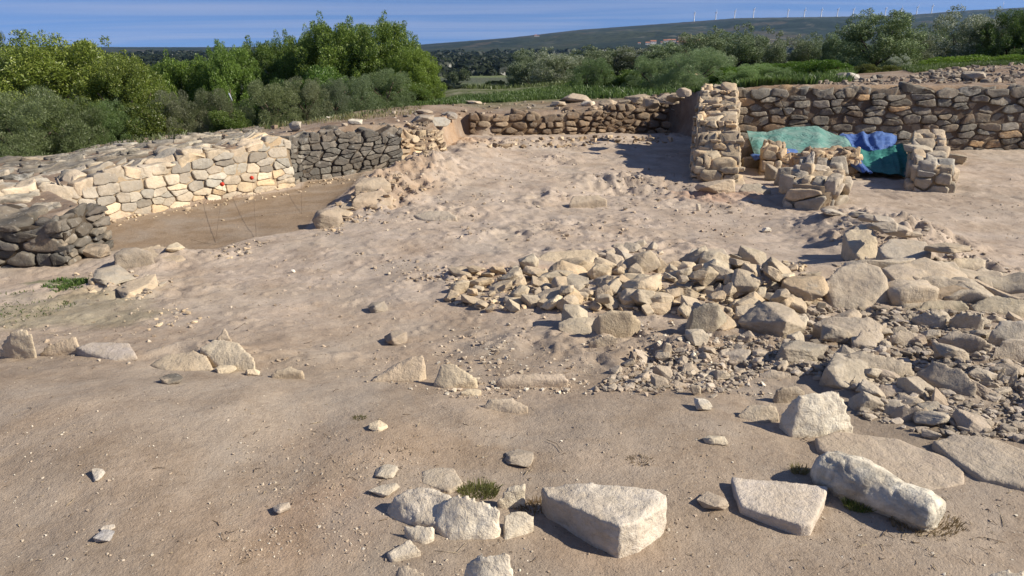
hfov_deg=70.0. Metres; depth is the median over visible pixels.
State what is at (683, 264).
rock
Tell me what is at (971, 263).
rock
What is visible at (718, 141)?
dry stone wall
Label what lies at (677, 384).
rock
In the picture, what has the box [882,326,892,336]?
rock
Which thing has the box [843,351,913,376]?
stone slab
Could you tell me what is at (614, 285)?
rock
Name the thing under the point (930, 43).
tree
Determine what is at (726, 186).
boulder
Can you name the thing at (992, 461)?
stone slab
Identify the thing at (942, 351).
rock
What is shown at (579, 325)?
rock
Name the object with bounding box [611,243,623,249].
rock
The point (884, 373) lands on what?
rock
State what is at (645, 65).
shrub
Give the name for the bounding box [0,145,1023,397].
floor gravel
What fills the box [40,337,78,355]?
rock
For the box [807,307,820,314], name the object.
rock
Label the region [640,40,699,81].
tree
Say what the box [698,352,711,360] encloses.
rock
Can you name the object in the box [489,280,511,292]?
rock
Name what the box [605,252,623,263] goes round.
rock
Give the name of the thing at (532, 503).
grass tuft
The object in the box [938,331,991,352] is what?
stone slab
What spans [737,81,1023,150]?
dry stone wall
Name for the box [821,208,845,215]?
rock
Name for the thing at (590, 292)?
rock
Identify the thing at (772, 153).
dry stone wall
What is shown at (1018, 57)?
shrub
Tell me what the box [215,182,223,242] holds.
survey wire
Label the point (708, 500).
stone
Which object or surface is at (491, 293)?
rock
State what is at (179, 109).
shrub
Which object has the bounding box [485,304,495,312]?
rock
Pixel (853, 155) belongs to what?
dry stone wall
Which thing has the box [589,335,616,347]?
rock
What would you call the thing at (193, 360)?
embedded slab
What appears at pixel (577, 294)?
rock
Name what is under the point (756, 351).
rock
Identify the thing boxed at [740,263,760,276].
rock
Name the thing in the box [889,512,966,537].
grass tuft
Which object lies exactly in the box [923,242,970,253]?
rock
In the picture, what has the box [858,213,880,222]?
rock
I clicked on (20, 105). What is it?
tree
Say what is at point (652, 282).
rock
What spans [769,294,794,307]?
rock
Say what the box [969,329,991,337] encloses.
rock
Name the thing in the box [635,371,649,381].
rock
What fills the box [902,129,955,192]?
dry stone wall
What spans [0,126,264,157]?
wall top slabs
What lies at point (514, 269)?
rock
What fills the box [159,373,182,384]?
stone
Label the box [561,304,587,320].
boulder
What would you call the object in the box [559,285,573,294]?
rock
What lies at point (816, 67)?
shrub
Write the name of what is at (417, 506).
boulder
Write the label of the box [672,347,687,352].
rock
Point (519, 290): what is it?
rock
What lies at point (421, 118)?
rock
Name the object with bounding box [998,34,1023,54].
tree
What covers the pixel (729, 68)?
shrub
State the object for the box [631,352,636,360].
stone
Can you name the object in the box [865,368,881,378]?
rock
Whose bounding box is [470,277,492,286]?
rock
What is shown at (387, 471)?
flat stone
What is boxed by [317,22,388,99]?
tree
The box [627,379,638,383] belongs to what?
rock
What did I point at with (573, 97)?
rock
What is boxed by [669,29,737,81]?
tree
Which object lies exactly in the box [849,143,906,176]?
tarpaulin
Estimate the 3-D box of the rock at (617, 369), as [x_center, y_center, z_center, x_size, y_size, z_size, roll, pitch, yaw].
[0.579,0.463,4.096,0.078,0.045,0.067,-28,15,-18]
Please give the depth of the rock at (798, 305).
5.07 m
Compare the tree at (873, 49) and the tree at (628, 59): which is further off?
the tree at (873, 49)
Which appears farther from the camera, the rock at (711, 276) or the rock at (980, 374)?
the rock at (711, 276)
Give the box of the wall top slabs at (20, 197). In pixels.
[0,189,61,210]
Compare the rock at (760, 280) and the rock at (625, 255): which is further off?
the rock at (625, 255)
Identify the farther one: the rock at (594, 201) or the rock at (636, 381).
the rock at (594, 201)
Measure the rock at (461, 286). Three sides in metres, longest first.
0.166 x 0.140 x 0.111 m
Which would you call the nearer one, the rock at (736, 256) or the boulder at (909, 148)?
the rock at (736, 256)
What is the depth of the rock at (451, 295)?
5.77 m
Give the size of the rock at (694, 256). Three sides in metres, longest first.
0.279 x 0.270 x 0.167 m
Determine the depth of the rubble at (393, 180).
10.50 m
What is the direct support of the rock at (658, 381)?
on the ground
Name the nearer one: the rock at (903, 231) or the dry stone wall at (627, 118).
the rock at (903, 231)
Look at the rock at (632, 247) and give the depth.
7.48 m
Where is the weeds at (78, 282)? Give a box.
[0,276,88,324]
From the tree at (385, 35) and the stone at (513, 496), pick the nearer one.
the stone at (513, 496)
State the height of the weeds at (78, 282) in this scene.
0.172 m
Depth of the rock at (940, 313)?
4.78 m
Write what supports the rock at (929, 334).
on the rubble at (1013, 429)
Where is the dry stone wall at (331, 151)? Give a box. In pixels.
[270,122,402,184]
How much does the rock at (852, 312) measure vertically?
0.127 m
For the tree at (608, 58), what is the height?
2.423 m
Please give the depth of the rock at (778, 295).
5.04 m
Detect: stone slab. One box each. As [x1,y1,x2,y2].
[76,342,136,360]
[496,373,568,387]
[690,248,727,254]
[731,477,827,535]
[759,369,790,378]
[773,386,804,402]
[812,316,883,344]
[814,432,963,489]
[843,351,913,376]
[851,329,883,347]
[875,239,930,259]
[879,384,903,397]
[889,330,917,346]
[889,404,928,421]
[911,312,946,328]
[916,361,976,396]
[931,434,1023,490]
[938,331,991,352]
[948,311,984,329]
[988,320,1023,346]
[993,338,1023,363]
[997,367,1017,386]
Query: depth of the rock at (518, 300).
5.56 m
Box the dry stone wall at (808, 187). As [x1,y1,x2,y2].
[779,151,852,209]
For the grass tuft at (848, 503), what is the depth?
2.74 m
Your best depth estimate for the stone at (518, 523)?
2.58 m
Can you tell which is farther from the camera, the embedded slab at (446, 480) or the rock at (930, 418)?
the rock at (930, 418)
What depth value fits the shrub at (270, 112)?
17.71 m
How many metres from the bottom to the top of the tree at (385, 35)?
4.260 m
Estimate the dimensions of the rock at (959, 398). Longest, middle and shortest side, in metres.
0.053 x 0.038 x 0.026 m
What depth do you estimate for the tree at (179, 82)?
29.70 m
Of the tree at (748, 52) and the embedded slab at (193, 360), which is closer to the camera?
the embedded slab at (193, 360)
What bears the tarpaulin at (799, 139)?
on the dry stone wall at (853, 155)
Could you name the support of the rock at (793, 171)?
on the dry stone wall at (808, 187)
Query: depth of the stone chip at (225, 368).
4.11 m
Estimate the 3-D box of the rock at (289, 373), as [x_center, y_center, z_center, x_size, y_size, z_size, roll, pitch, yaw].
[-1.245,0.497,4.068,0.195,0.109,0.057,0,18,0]
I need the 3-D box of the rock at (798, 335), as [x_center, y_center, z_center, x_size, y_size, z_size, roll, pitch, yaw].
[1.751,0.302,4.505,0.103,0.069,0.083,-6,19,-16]
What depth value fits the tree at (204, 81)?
29.40 m
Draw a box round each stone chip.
[215,365,236,372]
[245,369,259,375]
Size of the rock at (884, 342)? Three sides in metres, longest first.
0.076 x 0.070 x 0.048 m
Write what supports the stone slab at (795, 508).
on the ground
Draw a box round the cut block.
[541,482,666,557]
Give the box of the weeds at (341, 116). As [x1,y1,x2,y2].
[70,105,421,152]
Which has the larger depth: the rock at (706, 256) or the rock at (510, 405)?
the rock at (706, 256)
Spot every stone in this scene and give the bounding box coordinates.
[91,468,104,481]
[93,529,114,541]
[100,524,114,529]
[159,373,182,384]
[165,242,184,251]
[216,328,231,341]
[273,502,290,513]
[368,301,387,312]
[368,420,387,431]
[368,483,399,496]
[374,464,398,477]
[384,330,407,344]
[387,540,420,562]
[395,566,423,575]
[404,526,434,543]
[460,389,480,395]
[497,484,524,508]
[503,511,533,538]
[504,449,533,466]
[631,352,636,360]
[662,343,671,353]
[690,385,700,394]
[694,398,711,409]
[697,491,728,509]
[702,435,727,445]
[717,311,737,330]
[762,227,770,232]
[810,451,945,531]
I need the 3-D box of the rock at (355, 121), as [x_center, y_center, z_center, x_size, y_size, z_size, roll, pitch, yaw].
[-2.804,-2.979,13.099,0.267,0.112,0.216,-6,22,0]
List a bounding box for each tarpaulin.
[747,126,850,153]
[751,149,797,160]
[839,131,896,150]
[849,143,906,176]
[851,160,872,173]
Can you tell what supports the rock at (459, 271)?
on the ground
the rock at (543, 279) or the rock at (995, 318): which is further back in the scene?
the rock at (543, 279)
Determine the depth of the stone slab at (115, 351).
4.35 m
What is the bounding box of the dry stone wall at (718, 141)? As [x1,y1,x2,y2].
[689,82,744,182]
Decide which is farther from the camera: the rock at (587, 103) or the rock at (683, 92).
the rock at (587, 103)
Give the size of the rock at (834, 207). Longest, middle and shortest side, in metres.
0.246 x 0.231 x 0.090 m
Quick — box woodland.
[5,43,1023,100]
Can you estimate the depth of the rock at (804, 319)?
4.87 m
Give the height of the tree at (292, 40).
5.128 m
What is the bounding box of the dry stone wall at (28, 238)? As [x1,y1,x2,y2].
[0,203,113,268]
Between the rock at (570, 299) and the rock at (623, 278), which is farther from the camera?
the rock at (623, 278)
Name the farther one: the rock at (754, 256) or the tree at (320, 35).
the tree at (320, 35)
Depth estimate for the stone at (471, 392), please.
3.75 m
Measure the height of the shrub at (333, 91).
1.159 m
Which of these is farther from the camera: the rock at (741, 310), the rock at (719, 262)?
the rock at (719, 262)
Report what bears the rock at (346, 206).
on the rock at (344, 212)
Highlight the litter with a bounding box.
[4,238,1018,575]
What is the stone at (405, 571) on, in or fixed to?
on the ground
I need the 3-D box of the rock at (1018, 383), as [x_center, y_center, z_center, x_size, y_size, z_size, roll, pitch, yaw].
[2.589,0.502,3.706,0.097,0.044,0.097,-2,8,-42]
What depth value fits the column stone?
2.72 m
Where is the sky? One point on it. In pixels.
(127, 23)
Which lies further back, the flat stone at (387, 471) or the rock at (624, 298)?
the rock at (624, 298)
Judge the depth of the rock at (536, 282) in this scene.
5.78 m
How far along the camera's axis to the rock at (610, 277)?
5.63 m
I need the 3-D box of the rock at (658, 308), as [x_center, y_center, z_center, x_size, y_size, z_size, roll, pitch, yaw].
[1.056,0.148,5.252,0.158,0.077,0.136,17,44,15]
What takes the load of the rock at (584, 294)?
on the rock at (577, 294)
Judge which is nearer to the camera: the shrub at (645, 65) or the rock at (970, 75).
the rock at (970, 75)
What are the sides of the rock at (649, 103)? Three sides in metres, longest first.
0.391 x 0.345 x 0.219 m
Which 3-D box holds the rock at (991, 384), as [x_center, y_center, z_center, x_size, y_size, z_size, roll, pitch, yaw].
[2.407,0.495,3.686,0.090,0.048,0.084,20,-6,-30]
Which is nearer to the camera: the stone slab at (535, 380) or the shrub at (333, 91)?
the stone slab at (535, 380)
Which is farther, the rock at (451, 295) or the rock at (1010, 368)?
the rock at (451, 295)
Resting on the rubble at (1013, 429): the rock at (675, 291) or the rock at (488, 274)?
the rock at (488, 274)
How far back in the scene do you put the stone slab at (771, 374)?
3.92 m
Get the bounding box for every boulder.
[114,247,154,268]
[200,339,254,371]
[312,209,342,228]
[352,190,393,208]
[354,177,391,195]
[387,487,451,529]
[435,494,500,539]
[464,553,512,575]
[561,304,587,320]
[591,310,640,337]
[685,303,726,331]
[694,179,734,193]
[779,391,852,437]
[823,262,888,308]
[841,224,877,260]
[903,144,932,153]
[952,167,959,180]
[989,569,1023,575]
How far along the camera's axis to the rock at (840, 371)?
3.83 m
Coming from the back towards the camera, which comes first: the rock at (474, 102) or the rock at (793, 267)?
the rock at (474, 102)
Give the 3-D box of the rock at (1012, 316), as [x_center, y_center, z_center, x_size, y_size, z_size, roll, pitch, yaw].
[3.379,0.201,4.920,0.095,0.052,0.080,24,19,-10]
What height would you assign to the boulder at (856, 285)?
0.325 m
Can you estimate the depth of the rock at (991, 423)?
3.28 m
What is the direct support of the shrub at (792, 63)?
on the ground
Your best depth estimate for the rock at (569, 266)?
6.22 m
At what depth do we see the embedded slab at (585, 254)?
7.09 m
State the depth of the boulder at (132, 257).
7.16 m
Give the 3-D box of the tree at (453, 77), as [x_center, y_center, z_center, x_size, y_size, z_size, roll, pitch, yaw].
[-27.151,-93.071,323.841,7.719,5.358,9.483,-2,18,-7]
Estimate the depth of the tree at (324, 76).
24.90 m
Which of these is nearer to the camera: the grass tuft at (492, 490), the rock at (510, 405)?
the grass tuft at (492, 490)
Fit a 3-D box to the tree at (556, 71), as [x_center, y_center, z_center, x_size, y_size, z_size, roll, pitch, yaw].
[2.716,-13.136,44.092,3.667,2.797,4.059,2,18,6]
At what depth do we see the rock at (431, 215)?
9.14 m
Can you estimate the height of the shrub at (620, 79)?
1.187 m
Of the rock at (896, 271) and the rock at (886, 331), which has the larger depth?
the rock at (896, 271)
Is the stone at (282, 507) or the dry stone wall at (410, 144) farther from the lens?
the dry stone wall at (410, 144)
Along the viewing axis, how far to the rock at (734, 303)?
5.17 m
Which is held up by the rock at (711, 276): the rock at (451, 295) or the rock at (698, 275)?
the rock at (698, 275)
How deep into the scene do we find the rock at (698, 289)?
5.44 m
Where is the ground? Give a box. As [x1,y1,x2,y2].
[0,64,1023,575]
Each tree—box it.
[0,29,170,152]
[0,32,6,68]
[0,45,110,152]
[0,74,48,155]
[76,53,183,129]
[144,79,187,129]
[146,48,223,116]
[148,69,185,92]
[182,55,242,118]
[195,39,269,124]
[227,30,311,107]
[243,77,289,126]
[265,22,326,79]
[277,11,393,107]
[292,65,349,120]
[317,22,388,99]
[334,9,436,109]
[381,46,447,101]
[442,72,458,82]
[451,68,470,81]
[505,47,552,87]
[527,46,584,82]
[562,50,591,77]
[570,44,635,69]
[572,47,642,78]
[605,43,664,76]
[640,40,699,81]
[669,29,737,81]
[698,22,772,69]
[729,25,790,67]
[763,31,817,63]
[788,29,848,63]
[820,24,862,65]
[833,8,928,67]
[861,37,890,67]
[883,33,935,63]
[914,21,965,59]
[923,5,1009,58]
[965,8,1023,57]
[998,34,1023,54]
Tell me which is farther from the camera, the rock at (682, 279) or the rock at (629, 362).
the rock at (682, 279)
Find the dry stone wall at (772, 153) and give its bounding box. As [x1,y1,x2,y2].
[758,139,786,175]
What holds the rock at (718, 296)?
on the rock
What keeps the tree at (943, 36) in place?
on the ground
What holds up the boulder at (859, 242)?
on the ground
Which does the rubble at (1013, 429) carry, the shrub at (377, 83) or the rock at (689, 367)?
the rock at (689, 367)
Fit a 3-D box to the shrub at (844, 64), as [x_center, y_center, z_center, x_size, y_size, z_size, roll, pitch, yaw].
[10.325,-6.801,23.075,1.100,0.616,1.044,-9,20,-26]
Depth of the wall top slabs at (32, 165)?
10.94 m
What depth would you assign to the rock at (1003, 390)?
3.63 m
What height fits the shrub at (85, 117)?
1.651 m
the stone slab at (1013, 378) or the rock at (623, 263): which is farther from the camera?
the rock at (623, 263)
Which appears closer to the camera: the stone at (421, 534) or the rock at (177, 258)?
the stone at (421, 534)
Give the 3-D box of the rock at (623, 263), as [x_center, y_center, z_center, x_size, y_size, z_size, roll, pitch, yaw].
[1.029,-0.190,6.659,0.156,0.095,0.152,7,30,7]
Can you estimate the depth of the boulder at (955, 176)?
12.05 m
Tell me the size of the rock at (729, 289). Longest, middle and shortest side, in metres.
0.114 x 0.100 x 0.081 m
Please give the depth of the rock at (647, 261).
6.54 m
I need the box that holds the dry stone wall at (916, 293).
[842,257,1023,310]
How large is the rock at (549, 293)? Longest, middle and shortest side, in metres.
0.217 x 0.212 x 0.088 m
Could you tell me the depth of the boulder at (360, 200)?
9.80 m
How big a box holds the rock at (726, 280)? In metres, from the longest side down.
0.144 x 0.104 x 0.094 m
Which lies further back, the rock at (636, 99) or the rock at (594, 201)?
the rock at (636, 99)
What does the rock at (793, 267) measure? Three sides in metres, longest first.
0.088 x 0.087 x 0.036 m
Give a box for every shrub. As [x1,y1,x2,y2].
[0,85,97,156]
[27,96,126,155]
[79,99,144,144]
[110,101,186,140]
[147,89,211,136]
[180,88,244,132]
[208,110,251,132]
[238,80,306,124]
[276,76,334,120]
[316,78,350,116]
[333,73,383,112]
[354,67,416,111]
[392,82,433,106]
[565,57,616,85]
[589,69,642,86]
[621,55,681,89]
[649,46,734,90]
[697,61,733,87]
[702,66,765,83]
[719,63,779,84]
[740,63,791,74]
[755,67,792,77]
[782,61,826,71]
[791,59,851,74]
[831,62,858,73]
[854,64,881,73]
[880,65,902,71]
[886,53,911,66]
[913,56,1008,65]
[959,54,1023,62]
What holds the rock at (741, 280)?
on the ground
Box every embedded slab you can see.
[151,350,213,370]
[422,468,462,493]
[537,249,598,262]
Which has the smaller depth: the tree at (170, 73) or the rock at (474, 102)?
the rock at (474, 102)
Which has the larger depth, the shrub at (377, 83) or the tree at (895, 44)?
the tree at (895, 44)
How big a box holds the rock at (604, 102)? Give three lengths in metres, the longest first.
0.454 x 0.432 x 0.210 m
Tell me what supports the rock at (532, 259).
on the ground
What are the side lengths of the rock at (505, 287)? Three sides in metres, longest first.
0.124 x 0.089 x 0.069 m
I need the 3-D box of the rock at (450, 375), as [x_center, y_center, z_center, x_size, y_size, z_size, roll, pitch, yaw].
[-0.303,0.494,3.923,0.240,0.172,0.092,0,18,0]
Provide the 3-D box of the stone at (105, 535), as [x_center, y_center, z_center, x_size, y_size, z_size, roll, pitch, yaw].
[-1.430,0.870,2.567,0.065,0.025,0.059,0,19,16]
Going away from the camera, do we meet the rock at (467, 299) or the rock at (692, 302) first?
the rock at (692, 302)
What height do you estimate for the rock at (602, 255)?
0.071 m
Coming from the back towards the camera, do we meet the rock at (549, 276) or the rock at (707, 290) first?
the rock at (549, 276)
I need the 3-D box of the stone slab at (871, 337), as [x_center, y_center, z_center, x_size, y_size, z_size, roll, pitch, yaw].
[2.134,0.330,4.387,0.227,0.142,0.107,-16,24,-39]
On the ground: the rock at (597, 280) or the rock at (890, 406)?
the rock at (597, 280)
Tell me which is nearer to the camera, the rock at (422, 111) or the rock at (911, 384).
the rock at (911, 384)
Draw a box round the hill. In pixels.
[0,7,1023,54]
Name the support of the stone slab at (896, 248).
on the ground
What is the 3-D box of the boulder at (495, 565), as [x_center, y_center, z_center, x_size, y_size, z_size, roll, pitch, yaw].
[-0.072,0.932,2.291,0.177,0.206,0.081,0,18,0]
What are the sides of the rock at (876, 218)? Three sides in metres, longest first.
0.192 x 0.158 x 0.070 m
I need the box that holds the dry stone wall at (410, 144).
[393,125,446,158]
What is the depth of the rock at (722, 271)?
5.46 m
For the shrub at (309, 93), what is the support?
on the ground
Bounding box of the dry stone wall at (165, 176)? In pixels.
[0,131,295,219]
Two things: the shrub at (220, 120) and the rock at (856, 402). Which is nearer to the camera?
the rock at (856, 402)
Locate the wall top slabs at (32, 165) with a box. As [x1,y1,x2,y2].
[0,129,257,181]
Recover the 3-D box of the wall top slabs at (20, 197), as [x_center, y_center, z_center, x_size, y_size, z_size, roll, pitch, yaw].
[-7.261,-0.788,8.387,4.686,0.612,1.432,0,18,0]
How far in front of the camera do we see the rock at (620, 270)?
6.44 m
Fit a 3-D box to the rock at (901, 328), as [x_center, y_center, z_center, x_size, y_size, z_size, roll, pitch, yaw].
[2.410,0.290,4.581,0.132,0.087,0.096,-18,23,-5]
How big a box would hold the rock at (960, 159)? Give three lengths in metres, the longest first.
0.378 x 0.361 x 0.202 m
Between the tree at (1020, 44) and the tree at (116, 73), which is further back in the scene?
the tree at (1020, 44)
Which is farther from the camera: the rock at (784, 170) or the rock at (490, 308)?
the rock at (784, 170)
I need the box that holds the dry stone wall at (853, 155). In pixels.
[780,145,862,177]
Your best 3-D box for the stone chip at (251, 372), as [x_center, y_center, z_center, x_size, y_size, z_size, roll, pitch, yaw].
[-1.458,0.471,4.102,0.090,0.038,0.047,-2,14,-1]
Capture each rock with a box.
[0,329,36,359]
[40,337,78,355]
[83,243,111,258]
[93,264,135,284]
[116,274,157,297]
[141,245,184,261]
[271,366,303,378]
[288,121,300,131]
[332,207,352,215]
[341,203,353,209]
[348,119,362,124]
[371,355,426,381]
[411,114,433,123]
[414,210,457,221]
[416,109,432,113]
[431,117,450,126]
[434,363,477,387]
[441,112,457,119]
[443,290,458,301]
[447,266,472,277]
[449,280,469,293]
[457,275,466,280]
[461,294,480,303]
[466,101,481,103]
[467,265,481,273]
[467,288,477,295]
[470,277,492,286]
[472,285,483,291]
[474,299,487,307]
[481,273,494,276]
[482,398,527,413]
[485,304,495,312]
[487,291,495,296]
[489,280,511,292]
[490,266,505,273]
[497,270,523,281]
[497,282,512,291]
[503,295,522,304]
[505,299,519,311]
[507,267,521,273]
[510,284,529,297]
[512,275,522,283]
[513,276,526,286]
[518,253,538,268]
[521,294,539,307]
[522,266,547,277]
[531,275,551,287]
[533,287,542,294]
[537,277,548,282]
[537,287,560,299]
[537,299,548,305]
[540,270,572,283]
[541,295,562,310]
[548,260,590,279]
[550,101,565,106]
[551,276,567,287]
[556,295,578,309]
[558,317,594,334]
[559,93,590,101]
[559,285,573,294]
[561,257,594,271]
[564,288,582,304]
[567,273,588,290]
[569,195,606,207]
[579,289,594,295]
[580,292,588,298]
[581,101,594,105]
[587,263,611,279]
[589,302,600,310]
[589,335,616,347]
[592,275,609,286]
[594,257,616,270]
[595,284,613,300]
[595,293,619,309]
[596,294,610,303]
[598,100,616,105]
[598,252,605,258]
[598,280,610,287]
[603,249,615,253]
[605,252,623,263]
[605,276,618,279]
[607,278,622,294]
[609,365,621,373]
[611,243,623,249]
[611,266,627,274]
[616,245,628,254]
[616,260,628,269]
[618,99,630,103]
[618,274,629,283]
[618,288,637,305]
[619,251,632,259]
[619,304,634,308]
[621,273,661,291]
[622,358,634,366]
[623,273,646,279]
[624,95,647,103]
[624,242,640,252]
[625,250,660,272]
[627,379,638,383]
[628,263,641,273]
[630,289,654,305]
[633,349,650,363]
[634,240,646,245]
[634,274,649,278]
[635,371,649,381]
[642,97,659,108]
[642,303,653,315]
[646,241,657,250]
[650,292,673,306]
[650,302,671,314]
[651,374,668,387]
[652,365,672,378]
[653,257,667,272]
[655,350,669,360]
[656,94,678,104]
[663,272,676,279]
[665,264,677,272]
[665,286,682,297]
[666,94,684,102]
[667,261,680,266]
[669,267,691,278]
[669,380,684,388]
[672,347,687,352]
[673,300,680,305]
[675,281,691,288]
[676,88,691,97]
[676,373,685,379]
[677,261,695,269]
[677,355,688,363]
[678,275,688,283]
[678,302,692,318]
[679,245,707,264]
[680,295,700,308]
[681,363,699,375]
[683,288,699,297]
[684,329,708,345]
[689,270,707,279]
[691,286,704,291]
[693,264,702,270]
[695,266,718,286]
[698,251,729,263]
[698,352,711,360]
[701,347,715,353]
[702,259,730,268]
[702,285,714,294]
[706,290,725,301]
[708,263,733,281]
[711,370,729,379]
[714,283,730,300]
[717,348,729,360]
[722,282,736,296]
[723,274,731,284]
[723,285,744,297]
[725,307,732,312]
[725,349,751,361]
[729,254,743,260]
[729,257,750,268]
[729,296,761,310]
[730,268,758,294]
[732,299,739,308]
[733,368,745,373]
[734,344,747,348]
[735,178,744,184]
[735,304,755,315]
[737,331,754,342]
[737,404,778,422]
[738,245,766,264]
[738,302,805,337]
[739,183,770,193]
[740,138,753,159]
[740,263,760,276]
[741,156,758,167]
[742,291,765,302]
[752,276,763,286]
[752,348,768,358]
[752,357,764,363]
[756,286,766,297]
[763,266,782,281]
[764,163,777,180]
[764,292,773,299]
[766,257,791,273]
[767,282,780,288]
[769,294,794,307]
[770,288,789,302]
[772,360,788,365]
[773,167,792,185]
[774,340,827,364]
[777,273,794,282]
[781,276,828,300]
[786,331,804,340]
[788,264,797,270]
[790,296,807,313]
[791,169,802,173]
[798,315,808,325]
[804,271,821,275]
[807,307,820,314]
[819,353,874,389]
[820,206,838,209]
[820,323,852,343]
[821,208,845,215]
[832,308,861,317]
[835,344,855,354]
[847,72,859,80]
[848,211,865,217]
[848,391,883,410]
[855,379,885,398]
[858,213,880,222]
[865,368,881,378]
[866,222,898,232]
[873,215,894,222]
[878,368,899,380]
[879,340,891,347]
[881,264,927,280]
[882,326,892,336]
[882,399,909,414]
[885,224,912,236]
[889,326,906,335]
[895,394,923,406]
[897,376,933,397]
[905,231,922,237]
[910,333,926,345]
[913,411,950,425]
[915,300,968,311]
[917,401,940,411]
[920,329,940,338]
[922,276,965,287]
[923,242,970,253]
[929,311,950,322]
[931,387,948,405]
[932,341,969,361]
[936,261,962,271]
[948,154,966,163]
[948,258,985,270]
[952,395,964,400]
[953,408,990,432]
[960,71,985,79]
[968,367,991,381]
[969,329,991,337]
[970,295,1023,317]
[970,379,996,397]
[972,314,991,327]
[976,267,1007,275]
[979,381,999,387]
[985,419,994,428]
[987,315,1006,322]
[991,360,1023,375]
[993,387,1011,393]
[1005,311,1022,320]
[1011,381,1023,389]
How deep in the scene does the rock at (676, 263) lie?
6.72 m
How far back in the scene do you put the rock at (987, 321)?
4.68 m
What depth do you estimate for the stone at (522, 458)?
3.07 m
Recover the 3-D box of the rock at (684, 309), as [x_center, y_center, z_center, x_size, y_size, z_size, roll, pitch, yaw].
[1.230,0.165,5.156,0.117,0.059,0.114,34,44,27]
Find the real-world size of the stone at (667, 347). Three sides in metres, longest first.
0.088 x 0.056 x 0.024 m
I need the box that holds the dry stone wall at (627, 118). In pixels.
[469,93,670,135]
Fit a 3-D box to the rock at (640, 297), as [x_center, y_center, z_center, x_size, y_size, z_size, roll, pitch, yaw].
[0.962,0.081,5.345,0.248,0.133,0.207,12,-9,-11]
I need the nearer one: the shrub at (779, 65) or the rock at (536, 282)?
the rock at (536, 282)
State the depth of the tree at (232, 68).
27.27 m
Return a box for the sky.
[0,0,1023,46]
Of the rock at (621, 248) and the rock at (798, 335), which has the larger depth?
the rock at (621, 248)
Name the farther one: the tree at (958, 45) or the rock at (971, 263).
the tree at (958, 45)
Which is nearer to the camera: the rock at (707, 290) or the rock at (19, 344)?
the rock at (19, 344)
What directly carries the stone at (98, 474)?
on the ground
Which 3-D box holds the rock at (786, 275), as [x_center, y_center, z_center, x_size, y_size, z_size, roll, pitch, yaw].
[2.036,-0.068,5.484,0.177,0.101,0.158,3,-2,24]
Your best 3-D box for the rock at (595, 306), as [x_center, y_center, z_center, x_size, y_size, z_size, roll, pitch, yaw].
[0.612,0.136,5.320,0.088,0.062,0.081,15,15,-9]
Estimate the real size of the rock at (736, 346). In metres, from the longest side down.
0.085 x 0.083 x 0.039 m
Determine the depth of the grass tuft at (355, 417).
3.39 m
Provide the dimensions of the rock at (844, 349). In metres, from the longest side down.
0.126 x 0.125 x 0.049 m
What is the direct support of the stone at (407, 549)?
on the ground
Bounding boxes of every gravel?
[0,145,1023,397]
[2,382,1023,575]
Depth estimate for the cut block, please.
2.58 m
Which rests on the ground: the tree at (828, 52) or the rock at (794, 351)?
the tree at (828, 52)
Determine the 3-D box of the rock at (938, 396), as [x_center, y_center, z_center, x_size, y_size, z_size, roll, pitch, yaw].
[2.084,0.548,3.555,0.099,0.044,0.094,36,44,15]
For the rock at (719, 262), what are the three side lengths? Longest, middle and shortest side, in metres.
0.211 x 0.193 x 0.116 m
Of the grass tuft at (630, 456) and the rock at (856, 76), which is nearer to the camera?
the grass tuft at (630, 456)
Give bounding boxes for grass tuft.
[352,415,366,420]
[455,477,502,499]
[514,494,542,515]
[626,453,654,465]
[788,461,810,474]
[840,497,877,512]
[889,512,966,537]
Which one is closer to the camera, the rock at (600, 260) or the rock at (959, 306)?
the rock at (959, 306)
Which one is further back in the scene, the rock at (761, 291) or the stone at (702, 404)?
the rock at (761, 291)
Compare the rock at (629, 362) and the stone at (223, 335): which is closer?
the rock at (629, 362)
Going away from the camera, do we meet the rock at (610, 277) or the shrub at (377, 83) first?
the rock at (610, 277)
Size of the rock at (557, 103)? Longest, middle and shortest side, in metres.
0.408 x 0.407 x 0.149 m
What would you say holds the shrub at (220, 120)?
on the ground
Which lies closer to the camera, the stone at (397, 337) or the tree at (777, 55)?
the stone at (397, 337)
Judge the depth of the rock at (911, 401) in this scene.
3.54 m
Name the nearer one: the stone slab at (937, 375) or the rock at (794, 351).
the stone slab at (937, 375)
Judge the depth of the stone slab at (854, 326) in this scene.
4.57 m
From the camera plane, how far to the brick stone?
3.19 m
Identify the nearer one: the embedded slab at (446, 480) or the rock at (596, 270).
the embedded slab at (446, 480)
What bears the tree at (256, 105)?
on the ground
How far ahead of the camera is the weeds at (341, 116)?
14.60 m
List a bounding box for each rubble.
[74,133,672,335]
[148,62,1023,161]
[356,172,1023,441]
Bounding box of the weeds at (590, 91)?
[412,59,1023,105]
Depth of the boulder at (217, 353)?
4.20 m
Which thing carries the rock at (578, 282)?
on the rubble at (1013, 429)
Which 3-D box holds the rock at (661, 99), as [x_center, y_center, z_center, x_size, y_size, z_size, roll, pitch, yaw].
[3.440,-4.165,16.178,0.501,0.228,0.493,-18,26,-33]

